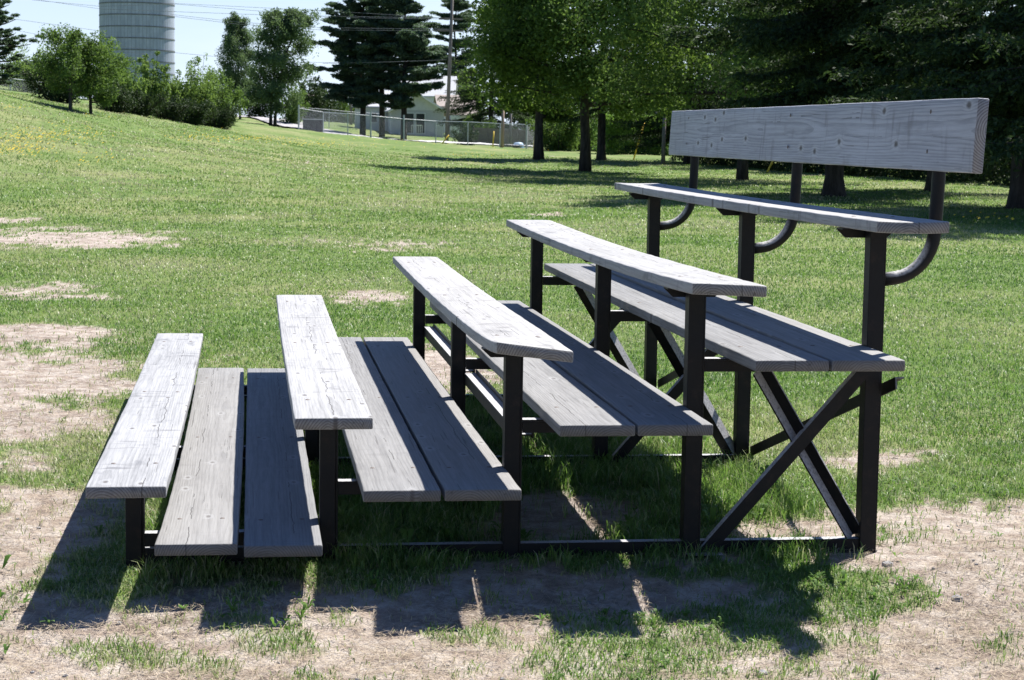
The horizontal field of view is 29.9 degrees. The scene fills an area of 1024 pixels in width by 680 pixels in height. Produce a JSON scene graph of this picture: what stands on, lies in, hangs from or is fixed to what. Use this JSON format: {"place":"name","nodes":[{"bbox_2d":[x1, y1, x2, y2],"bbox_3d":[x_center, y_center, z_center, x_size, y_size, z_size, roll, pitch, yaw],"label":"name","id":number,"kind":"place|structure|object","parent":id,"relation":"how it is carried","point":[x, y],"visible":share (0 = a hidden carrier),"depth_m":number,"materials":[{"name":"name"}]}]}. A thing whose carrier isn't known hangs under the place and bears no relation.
{"place":"outdoors","nodes":[
{"label":"outdoors","id":0,"kind":"place"},
{"bbox_2d":[236,115,368,136],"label":"gravel road","id":1,"kind":"structure","parent":0,"point":[288,124],"depth_m":180.96,"materials":[{"name":"grey gravel"}]},
{"bbox_2d":[355,135,596,148],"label":"path","id":2,"kind":"structure","parent":0,"point":[451,142],"depth_m":145.53,"materials":[{"name":"concrete"}]},
{"bbox_2d":[0,0,1014,129],"label":"sky","id":3,"kind":"structure","parent":0,"point":[201,37],"materials":[{"name":"white"}]},
{"bbox_2d":[0,85,1023,679],"bbox_3d":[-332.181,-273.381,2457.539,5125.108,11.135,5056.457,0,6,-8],"label":"ground","id":4,"kind":"structure","parent":0,"point":[264,129],"depth_m":9.53,"materials":[{"name":"dry bare soil"},{"name":"sand"}]},
{"bbox_2d":[0,55,40,87],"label":"background tree","id":5,"kind":"object","parent":4,"relation":"on","point":[26,61],"visible":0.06,"depth_m":188.81,"materials":[{"name":"green plant"}]},
{"bbox_2d":[0,0,42,84],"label":"pine tree","id":6,"kind":"object","parent":4,"relation":"on","point":[9,44],"visible":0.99,"depth_m":87.84,"materials":[{"name":"green plant"}]},
{"bbox_2d":[0,42,52,92],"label":"shrub","id":7,"kind":"object","parent":4,"relation":"on","point":[18,64],"visible":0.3,"depth_m":119.41,"materials":[{"name":"green plant"}]},
{"bbox_2d":[0,77,83,96],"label":"chain link fence","id":8,"kind":"object","parent":4,"relation":"on","point":[19,85],"visible":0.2,"depth_m":115.78,"materials":[{"name":"metal"}]},
{"bbox_2d":[21,44,91,103],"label":"shrub","id":9,"kind":"object","parent":4,"relation":"on","point":[48,95],"visible":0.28,"depth_m":95.36,"materials":[{"name":"green plant"}]},
{"bbox_2d":[27,22,123,110],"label":"young maple tree","id":10,"kind":"object","parent":4,"relation":"on","point":[73,49],"visible":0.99,"depth_m":80.06,"materials":[{"name":"green plant"}]},
{"bbox_2d":[60,36,137,113],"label":"young maple tree","id":11,"kind":"object","parent":4,"relation":"on","point":[104,96],"visible":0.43,"depth_m":81.45,"materials":[{"name":"green plant"}]},
{"bbox_2d":[83,53,133,100],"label":"shrub","id":12,"kind":"object","parent":4,"relation":"on","point":[107,66],"visible":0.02,"depth_m":119.80,"materials":[{"name":"green plant"}]},
{"bbox_2d":[92,83,143,112],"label":"shrub","id":13,"kind":"object","parent":4,"relation":"on","point":[125,101],"visible":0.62,"depth_m":95.64,"materials":[{"name":"green plant"}]},
{"bbox_2d":[104,63,150,97],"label":"shrub","id":14,"kind":"object","parent":4,"relation":"on","point":[127,82],"visible":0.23,"depth_m":103.36,"materials":[{"name":"green plant"}]},
{"bbox_2d":[99,0,174,86],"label":"silo","id":15,"kind":"object","parent":4,"relation":"on","point":[152,28],"visible":0.59,"depth_m":262.39,"materials":[{"name":"metal"}]},
{"bbox_2d":[123,89,168,116],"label":"shrub","id":16,"kind":"object","parent":4,"relation":"on","point":[144,106],"visible":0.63,"depth_m":98.81,"materials":[{"name":"green plant"}]},
{"bbox_2d":[131,51,171,112],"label":"shrub","id":17,"kind":"object","parent":4,"relation":"on","point":[157,83],"visible":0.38,"depth_m":107.62,"materials":[{"name":"green plant"}]},
{"bbox_2d":[150,92,194,121],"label":"shrub","id":18,"kind":"object","parent":4,"relation":"on","point":[173,111],"visible":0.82,"depth_m":101.73,"materials":[{"name":"green plant"}]},
{"bbox_2d":[150,69,202,103],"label":"shrub","id":19,"kind":"object","parent":4,"relation":"on","point":[189,91],"visible":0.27,"depth_m":109.73,"materials":[{"name":"green plant"}]},
{"bbox_2d":[176,99,211,125],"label":"shrub","id":20,"kind":"object","parent":4,"relation":"on","point":[197,115],"visible":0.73,"depth_m":105.46,"materials":[{"name":"green plant"}]},
{"bbox_2d":[172,53,222,120],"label":"shrub","id":21,"kind":"object","parent":4,"relation":"on","point":[207,91],"visible":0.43,"depth_m":111.09,"materials":[{"name":"green plant"}]},
{"bbox_2d":[181,68,237,107],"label":"background tree","id":22,"kind":"object","parent":4,"relation":"on","point":[212,81],"visible":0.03,"depth_m":248.89,"materials":[{"name":"green plant"}]},
{"bbox_2d":[190,102,241,127],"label":"shrub","id":23,"kind":"object","parent":4,"relation":"on","point":[220,118],"visible":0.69,"depth_m":108.66,"materials":[{"name":"green plant"}]},
{"bbox_2d":[204,67,248,123],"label":"shrub","id":24,"kind":"object","parent":4,"relation":"on","point":[222,98],"visible":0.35,"depth_m":113.80,"materials":[{"name":"green plant"}]},
{"bbox_2d":[214,11,256,118],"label":"poplar tree","id":25,"kind":"object","parent":4,"relation":"on","point":[234,43],"visible":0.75,"depth_m":183.28,"materials":[{"name":"green plant"}]},
{"bbox_2d":[238,68,283,117],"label":"background tree","id":26,"kind":"object","parent":4,"relation":"on","point":[256,111],"visible":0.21,"depth_m":259.49,"materials":[{"name":"green plant"}]},
{"bbox_2d":[235,6,321,126],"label":"poplar tree","id":27,"kind":"object","parent":4,"relation":"on","point":[276,59],"visible":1,"depth_m":127.86,"materials":[{"name":"green plant"}]},
{"bbox_2d":[278,83,309,123],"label":"shrub","id":28,"kind":"object","parent":4,"relation":"on","point":[292,116],"visible":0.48,"depth_m":184.25,"materials":[{"name":"green plant"}]},
{"bbox_2d":[302,119,322,131],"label":"electrical box","id":29,"kind":"object","parent":4,"relation":"on","point":[317,122],"visible":0.82,"depth_m":143.68,"materials":[{"name":"metal"}]},
{"bbox_2d":[298,70,340,121],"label":"background tree","id":30,"kind":"object","parent":4,"relation":"on","point":[318,101],"visible":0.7,"depth_m":233.65,"materials":[{"name":"green plant"}]},
{"bbox_2d":[298,105,347,133],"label":"chain link fence","id":31,"kind":"object","parent":4,"relation":"on","point":[299,116],"visible":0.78,"depth_m":141.95,"materials":[{"name":"metal"}]},
{"bbox_2d":[323,89,354,123],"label":"house","id":32,"kind":"structure","parent":4,"relation":"on","point":[342,107],"depth_m":243.50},
{"bbox_2d":[301,107,378,130],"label":"chain link fence","id":33,"kind":"object","parent":4,"relation":"on","point":[356,112],"visible":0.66,"depth_m":186.41,"materials":[{"name":"metal"}]},
{"bbox_2d":[349,104,352,124],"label":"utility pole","id":34,"kind":"object","parent":4,"relation":"on","point":[351,110],"visible":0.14,"depth_m":211.78,"materials":[{"name":"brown wood"}]},
{"bbox_2d":[303,0,410,135],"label":"pine tree","id":35,"kind":"object","parent":4,"relation":"on","point":[349,30],"visible":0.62,"depth_m":165.37,"materials":[{"name":"green plant"}]},
{"bbox_2d":[352,90,390,130],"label":"house","id":36,"kind":"structure","parent":4,"relation":"on","point":[373,108],"depth_m":191.85,"materials":[{"name":"grey"}]},
{"bbox_2d":[372,112,377,122],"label":"window","id":37,"kind":"structure","parent":36,"relation":"in","point":[373,120],"depth_m":191.82,"materials":[{"name":"grey glass"}]},
{"bbox_2d":[321,0,431,136],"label":"pine tree","id":38,"kind":"object","parent":4,"relation":"on","point":[342,77],"visible":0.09,"depth_m":170.54,"materials":[{"name":"green plant"}]},
{"bbox_2d":[350,0,457,139],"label":"pine tree","id":39,"kind":"object","parent":4,"relation":"on","point":[414,44],"visible":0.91,"depth_m":162.91,"materials":[{"name":"green plant"}]},
{"bbox_2d":[385,95,459,137],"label":"house","id":40,"kind":"structure","parent":4,"relation":"on","point":[423,108],"depth_m":184.81,"materials":[{"name":"grey brick"}]},
{"bbox_2d":[407,113,414,133],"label":"window","id":41,"kind":"structure","parent":40,"relation":"in","point":[409,115],"depth_m":184.70,"materials":[{"name":"black glass"}]},
{"bbox_2d":[415,113,424,133],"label":"window","id":42,"kind":"structure","parent":40,"relation":"in","point":[419,116],"depth_m":184.83,"materials":[{"name":"black glass"}]},
{"bbox_2d":[450,115,459,135],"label":"door","id":43,"kind":"structure","parent":40,"relation":"in","point":[452,117],"depth_m":185.24,"materials":[{"name":"green"}]},
{"bbox_2d":[401,76,457,101],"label":"house","id":44,"kind":"structure","parent":4,"relation":"on","point":[429,95],"depth_m":226.15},
{"bbox_2d":[347,111,533,148],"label":"chain link fence","id":45,"kind":"object","parent":4,"relation":"on","point":[435,127],"visible":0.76,"depth_m":140.00,"materials":[{"name":"metal"}]},
{"bbox_2d":[434,95,459,124],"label":"house","id":46,"kind":"structure","parent":4,"relation":"on","point":[441,103],"depth_m":206.69,"materials":[{"name":"beige paint"}]},
{"bbox_2d":[438,0,462,143],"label":"utility pole","id":47,"kind":"object","parent":4,"relation":"on","point":[451,30],"visible":0.81,"depth_m":151.41,"materials":[{"name":"brown wood"}]},
{"bbox_2d":[16,30,329,62],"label":"power line","id":48,"kind":"object","parent":47,"relation":"attached to","point":[203,55],"visible":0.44,"depth_m":187.99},
{"bbox_2d":[42,0,417,18],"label":"power line","id":49,"kind":"object","parent":47,"relation":"attached to","point":[224,13],"visible":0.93,"depth_m":176.77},
{"bbox_2d":[36,0,423,17],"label":"power line","id":50,"kind":"object","parent":47,"relation":"attached to","point":[240,9],"visible":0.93,"depth_m":173.91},
{"bbox_2d":[171,14,399,28],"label":"power line","id":51,"kind":"object","parent":47,"relation":"attached to","point":[314,27],"visible":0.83,"depth_m":165.30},
{"bbox_2d":[174,16,423,30],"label":"power line","id":52,"kind":"object","parent":47,"relation":"attached to","point":[316,29],"visible":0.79,"depth_m":158.28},
{"bbox_2d":[174,3,437,17],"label":"power line","id":53,"kind":"object","parent":47,"relation":"attached to","point":[315,10],"visible":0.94,"depth_m":166.60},
{"bbox_2d":[323,60,433,63],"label":"power line","id":54,"kind":"object","parent":47,"relation":"attached to","point":[395,61],"visible":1,"depth_m":157.19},
{"bbox_2d":[444,100,477,136],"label":"house","id":55,"kind":"structure","parent":4,"relation":"on","point":[463,116],"depth_m":191.23,"materials":[{"name":"grey"}]},
{"bbox_2d":[429,0,495,97],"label":"pine tree","id":56,"kind":"object","parent":4,"relation":"on","point":[460,5],"visible":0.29,"depth_m":252.29,"materials":[{"name":"green plant"}]},
{"bbox_2d":[450,124,480,145],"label":"shrub","id":57,"kind":"object","parent":4,"relation":"on","point":[472,136],"visible":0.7,"depth_m":150.96,"materials":[{"name":"green plant"}]},
{"bbox_2d":[457,69,488,121],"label":"background tree","id":58,"kind":"object","parent":4,"relation":"on","point":[462,86],"visible":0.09,"depth_m":239.46,"materials":[{"name":"green plant"}]},
{"bbox_2d":[461,115,496,141],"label":"shrub","id":59,"kind":"object","parent":4,"relation":"on","point":[477,125],"visible":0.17,"depth_m":159.53,"materials":[{"name":"green plant"}]},
{"bbox_2d":[435,0,532,134],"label":"spruce tree","id":60,"kind":"object","parent":4,"relation":"on","point":[488,111],"visible":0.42,"depth_m":163.92,"materials":[{"name":"green plant"}]},
{"bbox_2d":[500,110,503,147],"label":"wooden pole","id":61,"kind":"object","parent":4,"relation":"on","point":[502,133],"visible":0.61,"depth_m":130.79,"materials":[{"name":"beige wood"}]},
{"bbox_2d":[473,126,532,146],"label":"board fence","id":62,"kind":"object","parent":4,"relation":"on","point":[516,137],"visible":0.46,"depth_m":155.16,"materials":[{"name":"grey wood"}]},
{"bbox_2d":[0,104,1013,219],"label":"yellow flowers","id":63,"kind":"object","parent":4,"relation":"on","point":[1012,218],"visible":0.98,"depth_m":58.50,"materials":[{"name":"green plant"}]},
{"bbox_2d":[509,114,511,146],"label":"wooden pole","id":64,"kind":"object","parent":4,"relation":"on","point":[510,134],"visible":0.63,"depth_m":149.81,"materials":[{"name":"brown wood"}]},
{"bbox_2d":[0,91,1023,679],"bbox_3d":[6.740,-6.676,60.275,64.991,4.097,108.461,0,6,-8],"label":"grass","id":65,"kind":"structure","parent":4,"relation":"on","point":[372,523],"depth_m":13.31,"materials":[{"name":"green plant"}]},
{"bbox_2d":[0,288,1023,679],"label":"weeds","id":66,"kind":"object","parent":4,"relation":"on","point":[710,516],"visible":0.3,"depth_m":7.66,"materials":[{"name":"green plant"}]},
{"bbox_2d":[16,403,1011,679],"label":"pebbles","id":67,"kind":"object","parent":4,"relation":"on","point":[888,563],"visible":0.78,"depth_m":7.04,"materials":[{"name":"grey stone"}]},
{"bbox_2d":[513,142,523,147],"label":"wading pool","id":68,"kind":"structure","parent":4,"relation":"on","point":[515,145],"depth_m":145.65,"materials":[{"name":"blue plastic"}]},
{"bbox_2d":[471,0,598,159],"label":"maple tree","id":69,"kind":"object","parent":4,"relation":"on","point":[538,148],"visible":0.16,"depth_m":103.11,"materials":[{"name":"green plant"}]},
{"bbox_2d":[86,98,988,569],"bbox_3d":[-0.209,-0.249,9.532,3.316,1.866,5.221,0,6,-8],"label":"bleacher","id":70,"kind":"object","parent":4,"relation":"on","point":[392,410],"visible":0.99,"depth_m":7.97,"materials":[{"name":"grey wood"}]},
{"bbox_2d":[504,82,577,140],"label":"background tree","id":71,"kind":"object","parent":4,"relation":"on","point":[528,115],"visible":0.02,"depth_m":184.27,"materials":[{"name":"green plant"}]},
{"bbox_2d":[525,108,580,150],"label":"shrub","id":72,"kind":"object","parent":4,"relation":"on","point":[563,135],"visible":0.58,"depth_m":127.29,"materials":[{"name":"green plant"}]},
{"bbox_2d":[566,105,597,151],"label":"shrub","id":73,"kind":"object","parent":4,"relation":"on","point":[591,132],"visible":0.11,"depth_m":131.45,"materials":[{"name":"green plant"}]},
{"bbox_2d":[452,0,719,171],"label":"maple tree","id":74,"kind":"object","parent":4,"relation":"on","point":[521,30],"visible":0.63,"depth_m":79.02,"materials":[{"name":"green plant"}]},
{"bbox_2d":[539,5,660,159],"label":"spruce tree","id":75,"kind":"object","parent":4,"relation":"on","point":[601,143],"visible":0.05,"depth_m":104.90,"materials":[{"name":"green plant"}]},
{"bbox_2d":[590,106,622,150],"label":"shrub","id":76,"kind":"object","parent":4,"relation":"on","point":[596,134],"visible":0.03,"depth_m":135.28,"materials":[{"name":"green plant"}]},
{"bbox_2d":[590,113,670,155],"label":"hedge","id":77,"kind":"object","parent":4,"relation":"on","point":[615,149],"visible":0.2,"depth_m":122.44,"materials":[{"name":"green plant"}]},
{"bbox_2d":[661,116,665,164],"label":"wooden pole","id":78,"kind":"object","parent":4,"relation":"on","point":[663,144],"visible":0.68,"depth_m":99.80,"materials":[{"name":"brown wood"}]},
{"bbox_2d":[605,0,748,163],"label":"spruce tree","id":79,"kind":"object","parent":4,"relation":"on","point":[646,137],"visible":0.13,"depth_m":104.13,"materials":[{"name":"green plant"}]},
{"bbox_2d":[654,57,750,153],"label":"background tree","id":80,"kind":"object","parent":4,"relation":"on","point":[695,84],"visible":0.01,"depth_m":133.75,"materials":[{"name":"green plant"}]},
{"bbox_2d":[537,0,869,180],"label":"maple tree","id":81,"kind":"object","parent":4,"relation":"on","point":[676,13],"visible":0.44,"depth_m":71.48,"materials":[{"name":"green plant"}]},
{"bbox_2d":[704,54,756,92],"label":"background tree","id":82,"kind":"object","parent":4,"relation":"on","point":[723,85],"depth_m":125.41,"materials":[{"name":"green plant"}]},
{"bbox_2d":[697,6,810,162],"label":"spruce tree","id":83,"kind":"object","parent":4,"relation":"on","point":[710,103],"visible":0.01,"depth_m":99.95,"materials":[{"name":"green plant"}]},
{"bbox_2d":[658,0,986,196],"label":"spruce tree","id":84,"kind":"object","parent":4,"relation":"on","point":[829,27],"visible":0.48,"depth_m":52.24,"materials":[{"name":"green plant"}]},
{"bbox_2d":[665,95,1010,185],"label":"hedge","id":85,"kind":"object","parent":4,"relation":"on","point":[984,176],"visible":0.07,"depth_m":82.32,"materials":[{"name":"green plant"}]},
{"bbox_2d":[820,5,1012,190],"bbox_3d":[13.534,-14.023,59.110,10.553,19.200,10.935,0,6,-8],"label":"spruce tree","id":86,"kind":"object","parent":4,"relation":"on","point":[928,181],"depth_m":59.80,"materials":[{"name":"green plant"}]},
{"bbox_2d":[811,0,1023,208],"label":"spruce tree","id":87,"kind":"object","parent":4,"relation":"on","point":[950,55],"visible":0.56,"depth_m":44.83,"materials":[{"name":"green plant"}]},
{"bbox_2d":[861,0,1023,176],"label":"spruce tree","id":88,"kind":"object","parent":4,"relation":"on","point":[1013,146],"visible":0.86,"depth_m":40.78,"materials":[{"name":"green plant"}]},
{"bbox_2d":[913,1,1015,177],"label":"spruce tree","id":89,"kind":"object","parent":4,"relation":"on","point":[929,81],"depth_m":83.73,"materials":[{"name":"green plant"}]}
]}

